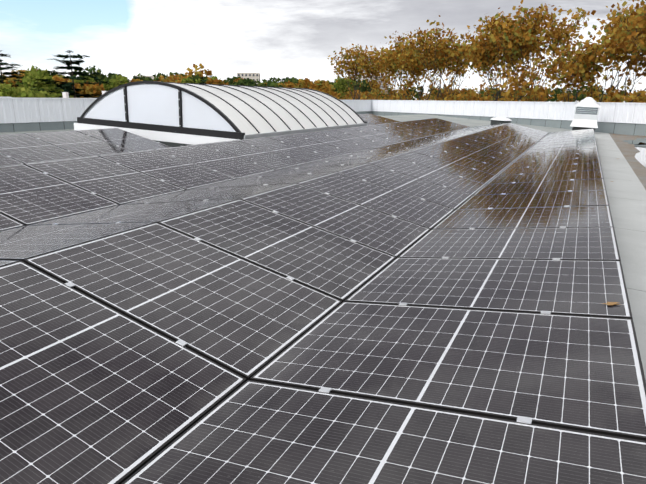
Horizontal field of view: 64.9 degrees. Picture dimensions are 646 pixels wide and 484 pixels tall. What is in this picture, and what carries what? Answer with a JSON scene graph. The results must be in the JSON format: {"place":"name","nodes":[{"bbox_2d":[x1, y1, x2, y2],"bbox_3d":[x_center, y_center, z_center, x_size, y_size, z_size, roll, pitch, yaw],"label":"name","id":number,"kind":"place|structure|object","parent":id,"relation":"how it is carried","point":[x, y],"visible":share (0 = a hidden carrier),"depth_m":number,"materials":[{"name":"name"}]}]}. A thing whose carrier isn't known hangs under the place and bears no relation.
{"place":"outdoors","nodes":[
{"label":"outdoors","id":0,"kind":"place"},
{"bbox_2d":[0,260,19,265],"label":"solar panel","id":1,"kind":"object","parent":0,"point":[4,262],"visible":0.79,"depth_m":3.17,"materials":[{"name":"grey"}]},
{"bbox_2d":[0,222,155,261],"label":"solar panel","id":2,"kind":"object","parent":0,"point":[22,243],"visible":0.9,"depth_m":3.99,"materials":[{"name":"grey"}]},
{"bbox_2d":[0,261,245,483],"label":"solar panel","id":3,"kind":"object","parent":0,"point":[93,391],"visible":0.98,"depth_m":2.31,"materials":[{"name":"grey"}]},
{"bbox_2d":[24,222,341,380],"bbox_3d":[-0.867,0.271,3.378,1.722,0.041,1.163,21,23,21],"label":"solar panel","id":4,"kind":"object","parent":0,"point":[247,320],"visible":0.96,"depth_m":3.23,"materials":[{"name":"grey"}]},
{"bbox_2d":[237,73,259,83],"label":"building","id":5,"kind":"structure","parent":0,"point":[254,76],"depth_m":416.99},
{"bbox_2d":[200,140,305,169],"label":"solar panel","id":6,"kind":"object","parent":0,"point":[259,156],"visible":0.92,"depth_m":9.71,"materials":[{"name":"grey"}]},
{"bbox_2d":[188,172,333,189],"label":"solar panel","id":7,"kind":"object","parent":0,"point":[271,180],"visible":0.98,"depth_m":7.00,"materials":[{"name":"grey"}]},
{"bbox_2d":[236,137,331,162],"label":"solar panel","id":8,"kind":"object","parent":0,"point":[288,150],"visible":0.88,"depth_m":10.71,"materials":[{"name":"grey"}]},
{"bbox_2d":[238,163,365,178],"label":"solar panel","id":9,"kind":"object","parent":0,"point":[322,169],"visible":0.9,"depth_m":8.01,"materials":[{"name":"grey"}]},
{"bbox_2d":[268,134,351,157],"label":"solar panel","id":10,"kind":"object","parent":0,"point":[312,145],"visible":0.88,"depth_m":11.72,"materials":[{"name":"grey"}]},
{"bbox_2d":[0,0,645,102],"label":"sky","id":11,"kind":"structure","parent":0,"point":[281,39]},
{"bbox_2d":[293,132,370,152],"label":"solar panel","id":12,"kind":"object","parent":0,"point":[335,142],"visible":0.96,"depth_m":12.72,"materials":[{"name":"grey"}]},
{"bbox_2d":[278,156,390,169],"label":"solar panel","id":13,"kind":"object","parent":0,"point":[340,162],"visible":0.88,"depth_m":9.01,"materials":[{"name":"grey"}]},
{"bbox_2d":[241,183,429,257],"bbox_3d":[0.169,-0.281,5.365,1.722,0.041,1.163,21,23,21],"label":"solar panel","id":14,"kind":"object","parent":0,"point":[393,235],"visible":0.88,"depth_m":5.27,"materials":[{"name":"grey"}]},
{"bbox_2d":[314,130,386,148],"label":"solar panel","id":15,"kind":"object","parent":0,"point":[352,139],"visible":0.92,"depth_m":13.71,"materials":[{"name":"grey"}]},
{"bbox_2d":[310,151,407,162],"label":"solar panel","id":16,"kind":"object","parent":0,"point":[363,156],"visible":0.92,"depth_m":10.03,"materials":[{"name":"grey"}]},
{"bbox_2d":[332,128,399,144],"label":"solar panel","id":17,"kind":"object","parent":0,"point":[368,136],"visible":0.9,"depth_m":14.71,"materials":[{"name":"grey"}]},
{"bbox_2d":[357,75,388,93],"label":"block","id":18,"kind":"structure","parent":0,"point":[378,82],"depth_m":390.04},
{"bbox_2d":[297,172,453,229],"bbox_3d":[0.689,-0.557,6.363,1.722,0.041,1.163,21,23,21],"label":"solar panel","id":19,"kind":"object","parent":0,"point":[409,208],"visible":0.98,"depth_m":6.28,"materials":[{"name":"grey"}]},
{"bbox_2d":[358,114,392,122],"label":"solar panel","id":20,"kind":"object","parent":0,"point":[373,118],"visible":0.85,"depth_m":24.14,"materials":[{"name":"grey"}]},
{"bbox_2d":[350,126,410,141],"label":"solar panel","id":21,"kind":"object","parent":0,"point":[381,134],"visible":0.92,"depth_m":15.71,"materials":[{"name":"grey"}]},
{"bbox_2d":[337,146,425,156],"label":"solar panel","id":22,"kind":"object","parent":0,"point":[382,151],"visible":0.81,"depth_m":11.03,"materials":[{"name":"grey"}]},
{"bbox_2d":[363,114,399,122],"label":"solar panel","id":23,"kind":"object","parent":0,"point":[380,117],"visible":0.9,"depth_m":25.11,"materials":[{"name":"grey"}]},
{"bbox_2d":[364,125,421,139],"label":"solar panel","id":24,"kind":"object","parent":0,"point":[395,132],"visible":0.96,"depth_m":16.70,"materials":[{"name":"grey"}]},
{"bbox_2d":[356,143,436,152],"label":"solar panel","id":25,"kind":"object","parent":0,"point":[402,147],"visible":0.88,"depth_m":11.99,"materials":[{"name":"grey"}]},
{"bbox_2d":[377,123,430,137],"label":"solar panel","id":26,"kind":"object","parent":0,"point":[405,130],"visible":0.92,"depth_m":17.70,"materials":[{"name":"grey"}]},
{"bbox_2d":[337,163,471,209],"bbox_3d":[1.208,-0.834,7.359,1.722,0.042,1.163,21,23,21],"label":"solar panel","id":27,"kind":"object","parent":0,"point":[445,196],"visible":0.83,"depth_m":7.28,"materials":[{"name":"grey"}]},
{"bbox_2d":[373,140,446,148],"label":"solar panel","id":28,"kind":"object","parent":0,"point":[397,145],"visible":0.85,"depth_m":13.01,"materials":[{"name":"grey"}]},
{"bbox_2d":[387,122,438,135],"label":"solar panel","id":29,"kind":"object","parent":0,"point":[428,132],"visible":0.9,"depth_m":18.70,"materials":[{"name":"grey"}]},
{"bbox_2d":[398,121,445,133],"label":"solar panel","id":30,"kind":"object","parent":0,"point":[423,127],"visible":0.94,"depth_m":19.68,"materials":[{"name":"grey"}]},
{"bbox_2d":[391,137,457,144],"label":"solar panel","id":31,"kind":"object","parent":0,"point":[424,141],"visible":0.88,"depth_m":14.02,"materials":[{"name":"grey"}]},
{"bbox_2d":[368,156,485,195],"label":"solar panel","id":32,"kind":"object","parent":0,"point":[442,178],"visible":0.81,"depth_m":8.29,"materials":[{"name":"grey"}]},
{"bbox_2d":[407,120,453,131],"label":"solar panel","id":33,"kind":"object","parent":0,"point":[431,126],"visible":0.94,"depth_m":20.68,"materials":[{"name":"grey"}]},
{"bbox_2d":[405,134,468,141],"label":"solar panel","id":34,"kind":"object","parent":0,"point":[436,138],"visible":0.67,"depth_m":15.02,"materials":[{"name":"grey"}]},
{"bbox_2d":[392,151,495,183],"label":"solar panel","id":35,"kind":"object","parent":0,"point":[473,174],"visible":0.96,"depth_m":9.29,"materials":[{"name":"grey"}]},
{"bbox_2d":[250,302,645,440],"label":"solar panel","id":36,"kind":"object","parent":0,"point":[575,372],"visible":0.94,"depth_m":2.47,"materials":[{"name":"grey"}]},
{"bbox_2d":[412,146,504,175],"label":"solar panel","id":37,"kind":"object","parent":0,"point":[464,161],"visible":0.92,"depth_m":10.28,"materials":[{"name":"grey"}]},
{"bbox_2d":[427,143,511,168],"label":"solar panel","id":38,"kind":"object","parent":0,"point":[494,161],"visible":0.96,"depth_m":11.28,"materials":[{"name":"grey"}]},
{"bbox_2d":[440,140,517,162],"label":"solar panel","id":39,"kind":"object","parent":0,"point":[486,152],"visible":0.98,"depth_m":12.28,"materials":[{"name":"grey"}]},
{"bbox_2d":[451,137,522,157],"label":"solar panel","id":40,"kind":"object","parent":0,"point":[489,147],"visible":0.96,"depth_m":13.28,"materials":[{"name":"grey"}]},
{"bbox_2d":[345,257,632,318],"bbox_3d":[1.177,0.284,3.655,1.722,0.042,1.163,0,14,28],"label":"solar panel","id":41,"kind":"object","parent":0,"point":[572,287],"visible":0.81,"depth_m":3.51,"materials":[{"name":"grey"}]},
{"bbox_2d":[462,135,527,153],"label":"solar panel","id":42,"kind":"object","parent":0,"point":[501,145],"visible":0.85,"depth_m":14.28,"materials":[{"name":"grey"}]},
{"bbox_2d":[469,132,530,149],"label":"solar panel","id":43,"kind":"object","parent":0,"point":[499,140],"visible":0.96,"depth_m":15.26,"materials":[{"name":"grey"}]},
{"bbox_2d":[477,131,534,146],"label":"solar panel","id":44,"kind":"object","parent":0,"point":[507,138],"visible":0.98,"depth_m":16.26,"materials":[{"name":"grey"}]},
{"bbox_2d":[398,226,620,260],"bbox_3d":[1.696,0.008,4.649,1.722,0.041,1.163,0,14,28],"label":"solar panel","id":45,"kind":"object","parent":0,"point":[581,243],"visible":0.92,"depth_m":4.54,"materials":[{"name":"grey"}]},
{"bbox_2d":[483,129,537,143],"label":"solar panel","id":46,"kind":"object","parent":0,"point":[512,136],"visible":0.88,"depth_m":17.27,"materials":[{"name":"grey"}]},
{"bbox_2d":[490,128,540,141],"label":"solar panel","id":47,"kind":"object","parent":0,"point":[514,134],"visible":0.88,"depth_m":18.25,"materials":[{"name":"grey"}]},
{"bbox_2d":[432,205,613,228],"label":"solar panel","id":48,"kind":"object","parent":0,"point":[568,216],"visible":0.96,"depth_m":5.55,"materials":[{"name":"grey"}]},
{"bbox_2d":[456,190,608,209],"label":"solar panel","id":49,"kind":"object","parent":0,"point":[563,199],"visible":0.88,"depth_m":6.56,"materials":[{"name":"grey"}]},
{"bbox_2d":[474,178,605,194],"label":"solar panel","id":50,"kind":"object","parent":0,"point":[549,186],"visible":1,"depth_m":7.56,"materials":[{"name":"grey"}]},
{"bbox_2d":[487,169,603,183],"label":"solar panel","id":51,"kind":"object","parent":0,"point":[560,176],"visible":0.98,"depth_m":8.57,"materials":[{"name":"grey"}]},
{"bbox_2d":[497,162,601,175],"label":"solar panel","id":52,"kind":"object","parent":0,"point":[556,168],"visible":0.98,"depth_m":9.57,"materials":[{"name":"grey"}]},
{"bbox_2d":[506,157,599,168],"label":"solar panel","id":53,"kind":"object","parent":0,"point":[556,162],"visible":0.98,"depth_m":10.57,"materials":[{"name":"grey"}]},
{"bbox_2d":[513,152,598,162],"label":"solar panel","id":54,"kind":"object","parent":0,"point":[564,156],"visible":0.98,"depth_m":11.57,"materials":[{"name":"grey"}]},
{"bbox_2d":[519,148,597,157],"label":"solar panel","id":55,"kind":"object","parent":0,"point":[559,152],"visible":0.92,"depth_m":12.57,"materials":[{"name":"grey"}]},
{"bbox_2d":[525,145,596,152],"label":"solar panel","id":56,"kind":"object","parent":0,"point":[562,148],"visible":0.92,"depth_m":13.57,"materials":[{"name":"grey"}]},
{"bbox_2d":[529,142,596,149],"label":"solar panel","id":57,"kind":"object","parent":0,"point":[565,145],"visible":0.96,"depth_m":14.56,"materials":[{"name":"grey"}]},
{"bbox_2d":[532,139,595,146],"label":"solar panel","id":58,"kind":"object","parent":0,"point":[570,142],"visible":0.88,"depth_m":15.56,"materials":[{"name":"grey"}]},
{"bbox_2d":[536,137,595,143],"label":"solar panel","id":59,"kind":"object","parent":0,"point":[564,140],"visible":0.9,"depth_m":16.56,"materials":[{"name":"grey"}]},
{"bbox_2d":[539,135,594,141],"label":"solar panel","id":60,"kind":"object","parent":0,"point":[567,138],"visible":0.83,"depth_m":17.56,"materials":[{"name":"grey"}]},
{"bbox_2d":[542,133,594,138],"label":"solar panel","id":61,"kind":"object","parent":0,"point":[568,136],"visible":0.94,"depth_m":18.56,"materials":[{"name":"grey"}]},
{"bbox_2d":[545,131,593,136],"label":"solar panel","id":62,"kind":"object","parent":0,"point":[569,134],"visible":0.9,"depth_m":19.57,"materials":[{"name":"grey"}]},
{"bbox_2d":[609,133,645,189],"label":"gravel roof surface","id":63,"kind":"object","parent":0,"point":[628,151],"visible":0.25,"depth_m":16.10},
{"label":"ground","id":64,"kind":"structure","parent":0,"visible":0},
{"bbox_2d":[0,51,24,86],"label":"conifer tree","id":65,"kind":"object","parent":64,"relation":"on","point":[6,73],"visible":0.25,"depth_m":97.65,"materials":[{"name":"green plant"}]},
{"bbox_2d":[0,83,55,97],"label":"hedge","id":66,"kind":"object","parent":64,"relation":"on","point":[9,91],"visible":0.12,"depth_m":72.42,"materials":[{"name":"green plant"}]},
{"bbox_2d":[5,65,76,97],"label":"broadleaf tree","id":67,"kind":"object","parent":64,"relation":"on","point":[31,74],"visible":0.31,"depth_m":97.26,"materials":[{"name":"green plant"}]},
{"bbox_2d":[28,50,110,97],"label":"conifer tree","id":68,"kind":"object","parent":64,"relation":"on","point":[68,88],"visible":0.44,"depth_m":86.08,"materials":[{"name":"green plant"}]},
{"bbox_2d":[0,74,360,90],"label":"trees","id":69,"kind":"object","parent":64,"relation":"on","point":[113,84],"depth_m":129.88,"materials":[{"name":"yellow plant"}]},
{"bbox_2d":[0,73,380,97],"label":"trees","id":70,"kind":"object","parent":64,"relation":"on","point":[318,85],"visible":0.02,"depth_m":125.13,"materials":[{"name":"orange plant"}]},
{"bbox_2d":[17,73,371,98],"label":"trees","id":71,"kind":"object","parent":64,"relation":"on","point":[245,82],"visible":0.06,"depth_m":136.40,"materials":[{"name":"green plant"}]},
{"bbox_2d":[9,63,645,102],"bbox_3d":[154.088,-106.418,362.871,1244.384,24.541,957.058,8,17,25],"label":"trees","id":72,"kind":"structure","parent":64,"relation":"on","point":[200,73],"depth_m":434.46,"materials":[{"name":"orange plant"}]},
{"bbox_2d":[48,65,607,101],"bbox_3d":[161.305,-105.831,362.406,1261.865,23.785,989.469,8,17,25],"label":"bushes","id":73,"kind":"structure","parent":64,"relation":"on","point":[416,96],"depth_m":445.93,"materials":[{"name":"green plant"}]},
{"bbox_2d":[333,76,355,99],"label":"poplar tree","id":74,"kind":"object","parent":64,"relation":"on","point":[338,84],"visible":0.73,"depth_m":103.69,"materials":[{"name":"green plant"}]},
{"bbox_2d":[348,90,378,99],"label":"broadleaf tree","id":75,"kind":"object","parent":64,"relation":"on","point":[363,96],"visible":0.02,"depth_m":92.28,"materials":[{"name":"orange plant"}]},
{"bbox_2d":[327,44,400,99],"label":"oak tree","id":76,"kind":"object","parent":64,"relation":"on","point":[362,60],"visible":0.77,"depth_m":67.69,"materials":[{"name":"orange plant"}]},
{"bbox_2d":[93,75,635,100],"bbox_3d":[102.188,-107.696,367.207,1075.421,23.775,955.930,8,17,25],"label":"trees","id":77,"kind":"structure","parent":64,"relation":"on","point":[210,76],"depth_m":474.65,"materials":[{"name":"green plant"}]},
{"bbox_2d":[359,31,433,99],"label":"oak tree","id":78,"kind":"object","parent":64,"relation":"on","point":[388,61],"visible":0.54,"depth_m":59.65,"materials":[{"name":"orange plant"}]},
{"bbox_2d":[381,52,439,99],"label":"oak tree","id":79,"kind":"object","parent":64,"relation":"on","point":[405,88],"visible":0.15,"depth_m":77.81,"materials":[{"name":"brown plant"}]},
{"bbox_2d":[381,27,470,100],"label":"oak tree","id":80,"kind":"object","parent":64,"relation":"on","point":[410,63],"visible":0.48,"depth_m":54.16,"materials":[{"name":"orange plant"}]},
{"bbox_2d":[405,15,484,100],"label":"oak tree","id":81,"kind":"object","parent":64,"relation":"on","point":[449,58],"visible":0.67,"depth_m":51.73,"materials":[{"name":"orange plant"}]},
{"bbox_2d":[444,13,546,101],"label":"oak tree","id":82,"kind":"object","parent":64,"relation":"on","point":[484,63],"visible":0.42,"depth_m":45.33,"materials":[{"name":"orange plant"}]},
{"bbox_2d":[467,0,595,101],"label":"oak tree","id":83,"kind":"object","parent":64,"relation":"on","point":[510,36],"visible":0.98,"depth_m":41.26,"materials":[{"name":"orange plant"}]},
{"bbox_2d":[531,35,645,101],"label":"oak tree","id":84,"kind":"object","parent":64,"relation":"on","point":[575,72],"visible":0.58,"depth_m":38.87,"materials":[{"name":"orange plant"}]},
{"bbox_2d":[564,2,645,102],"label":"oak tree","id":85,"kind":"object","parent":64,"relation":"on","point":[591,55],"visible":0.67,"depth_m":36.40,"materials":[{"name":"orange plant"}]},
{"bbox_2d":[586,0,645,102],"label":"oak tree","id":86,"kind":"object","parent":64,"relation":"on","point":[638,46],"visible":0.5,"depth_m":32.26,"materials":[{"name":"orange plant"}]},
{"bbox_3d":[2.080,-1.463,20.377,29.500,5.900,49.700,8,17,25],"label":"building facade","id":87,"kind":"object","parent":64,"relation":"on","visible":0},
{"bbox_2d":[0,114,571,134],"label":"roof","id":88,"kind":"structure","parent":87,"relation":"on","point":[462,121],"depth_m":29.59,"materials":[{"name":"concrete"}]},
{"bbox_2d":[0,153,23,165],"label":"solar panel","id":89,"kind":"object","parent":88,"relation":"on","point":[6,160],"visible":0.83,"depth_m":8.36,"materials":[{"name":"grey"}]},
{"bbox_2d":[0,211,24,230],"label":"solar panel","id":90,"kind":"object","parent":88,"relation":"on","point":[6,223],"visible":0.73,"depth_m":4.94,"materials":[{"name":"grey"}]},
{"bbox_2d":[0,133,82,163],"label":"solar panel","id":91,"kind":"object","parent":88,"relation":"on","point":[23,148],"visible":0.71,"depth_m":9.20,"materials":[{"name":"grey"}]},
{"bbox_2d":[0,164,118,225],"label":"solar panel","id":92,"kind":"object","parent":88,"relation":"on","point":[29,195],"visible":0.94,"depth_m":5.76,"materials":[{"name":"grey"}]},
{"bbox_2d":[24,131,131,156],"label":"solar panel","id":93,"kind":"object","parent":88,"relation":"on","point":[80,144],"visible":0.92,"depth_m":10.15,"materials":[{"name":"grey"}]},
{"bbox_2d":[24,156,185,204],"bbox_3d":[-2.875,-0.856,6.795,1.722,0.042,1.163,21,23,21],"label":"solar panel","id":94,"kind":"object","parent":88,"relation":"on","point":[117,183],"visible":0.83,"depth_m":6.71,"materials":[{"name":"grey"}]},
{"bbox_2d":[75,128,169,151],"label":"solar panel","id":95,"kind":"object","parent":88,"relation":"on","point":[131,141],"visible":0.9,"depth_m":11.15,"materials":[{"name":"grey"}]},
{"bbox_2d":[30,199,237,224],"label":"solar panel","id":96,"kind":"object","parent":88,"relation":"on","point":[144,212],"visible":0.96,"depth_m":4.98,"materials":[{"name":"grey"}]},
{"bbox_2d":[74,123,238,146],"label":"skylight curb","id":97,"kind":"structure","parent":88,"relation":"on","point":[170,139],"depth_m":12.13,"materials":[{"name":"white painted metal"}]},
{"bbox_2d":[77,81,367,139],"bbox_3d":[-2.474,-4.149,15.386,5.380,1.160,7.360,11,19,25],"label":"skylight frame","id":98,"kind":"object","parent":97,"relation":"on","point":[237,134],"visible":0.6,"depth_m":12.59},
{"bbox_2d":[83,83,363,134],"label":"skylight glazing","id":99,"kind":"structure","parent":98,"relation":"in","point":[156,104],"depth_m":12.59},
{"bbox_2d":[99,149,235,189],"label":"solar panel","id":100,"kind":"object","parent":88,"relation":"on","point":[176,171],"visible":0.98,"depth_m":7.71,"materials":[{"name":"grey"}]},
{"bbox_2d":[0,97,371,131],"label":"parapet","id":101,"kind":"structure","parent":88,"relation":"on","point":[27,114],"depth_m":20.89,"materials":[{"name":"metal"}]},
{"bbox_2d":[121,183,293,204],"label":"solar panel","id":102,"kind":"object","parent":88,"relation":"on","point":[224,193],"visible":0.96,"depth_m":6.00,"materials":[{"name":"grey"}]},
{"bbox_2d":[155,144,273,178],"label":"solar panel","id":103,"kind":"object","parent":88,"relation":"on","point":[219,161],"visible":0.9,"depth_m":8.72,"materials":[{"name":"grey"}]},
{"bbox_2d":[158,199,395,301],"bbox_3d":[-0.349,-0.005,4.371,1.722,0.041,1.163,21,23,21],"label":"solar panel","id":104,"kind":"object","parent":88,"relation":"on","point":[342,269],"visible":0.9,"depth_m":4.25,"materials":[{"name":"grey"}]},
{"bbox_2d":[122,380,645,483],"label":"solar panel","id":105,"kind":"object","parent":88,"relation":"on","point":[251,432],"visible":0.94,"depth_m":1.89,"materials":[{"name":"grey"}]},
{"bbox_2d":[415,120,458,130],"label":"solar panel","id":106,"kind":"object","parent":88,"relation":"on","point":[439,125],"visible":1,"depth_m":21.66,"materials":[{"name":"grey"}]},
{"bbox_2d":[423,119,463,128],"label":"solar panel","id":107,"kind":"object","parent":88,"relation":"on","point":[446,124],"visible":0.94,"depth_m":22.68,"materials":[{"name":"grey"}]},
{"bbox_2d":[431,118,468,127],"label":"solar panel","id":108,"kind":"object","parent":88,"relation":"on","point":[448,122],"visible":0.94,"depth_m":23.70,"materials":[{"name":"grey"}]},
{"bbox_2d":[490,117,511,124],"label":"roof light dome","id":109,"kind":"structure","parent":88,"relation":"on","point":[498,120],"depth_m":26.22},
{"bbox_2d":[372,100,645,135],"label":"parapet","id":110,"kind":"structure","parent":88,"relation":"on","point":[621,118],"depth_m":29.89,"materials":[{"name":"metal"}]},
{"bbox_2d":[494,126,542,138],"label":"solar panel","id":111,"kind":"object","parent":88,"relation":"on","point":[521,133],"visible":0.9,"depth_m":19.25,"materials":[{"name":"grey"}]},
{"bbox_2d":[499,125,544,136],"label":"solar panel","id":112,"kind":"object","parent":88,"relation":"on","point":[519,130],"visible":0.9,"depth_m":20.25,"materials":[{"name":"grey"}]},
{"bbox_2d":[504,124,546,135],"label":"solar panel","id":113,"kind":"object","parent":88,"relation":"on","point":[540,133],"visible":0.83,"depth_m":21.28,"materials":[{"name":"grey"}]},
{"bbox_2d":[570,97,600,130],"bbox_3d":[12.825,-6.096,24.812,1.220,1.900,1.220,11,19,25],"label":"roof exhaust fan","id":114,"kind":"object","parent":88,"relation":"on","point":[586,111],"visible":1,"depth_m":24.36},
{"bbox_2d":[594,132,645,379],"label":"walkway","id":115,"kind":"structure","parent":88,"relation":"on","point":[626,192],"depth_m":6.76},
{"bbox_2d":[623,138,645,166],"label":"puddles","id":116,"kind":"object","parent":88,"relation":"on","point":[640,146],"visible":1,"depth_m":17.78,"materials":[{"name":"grey liquid"}]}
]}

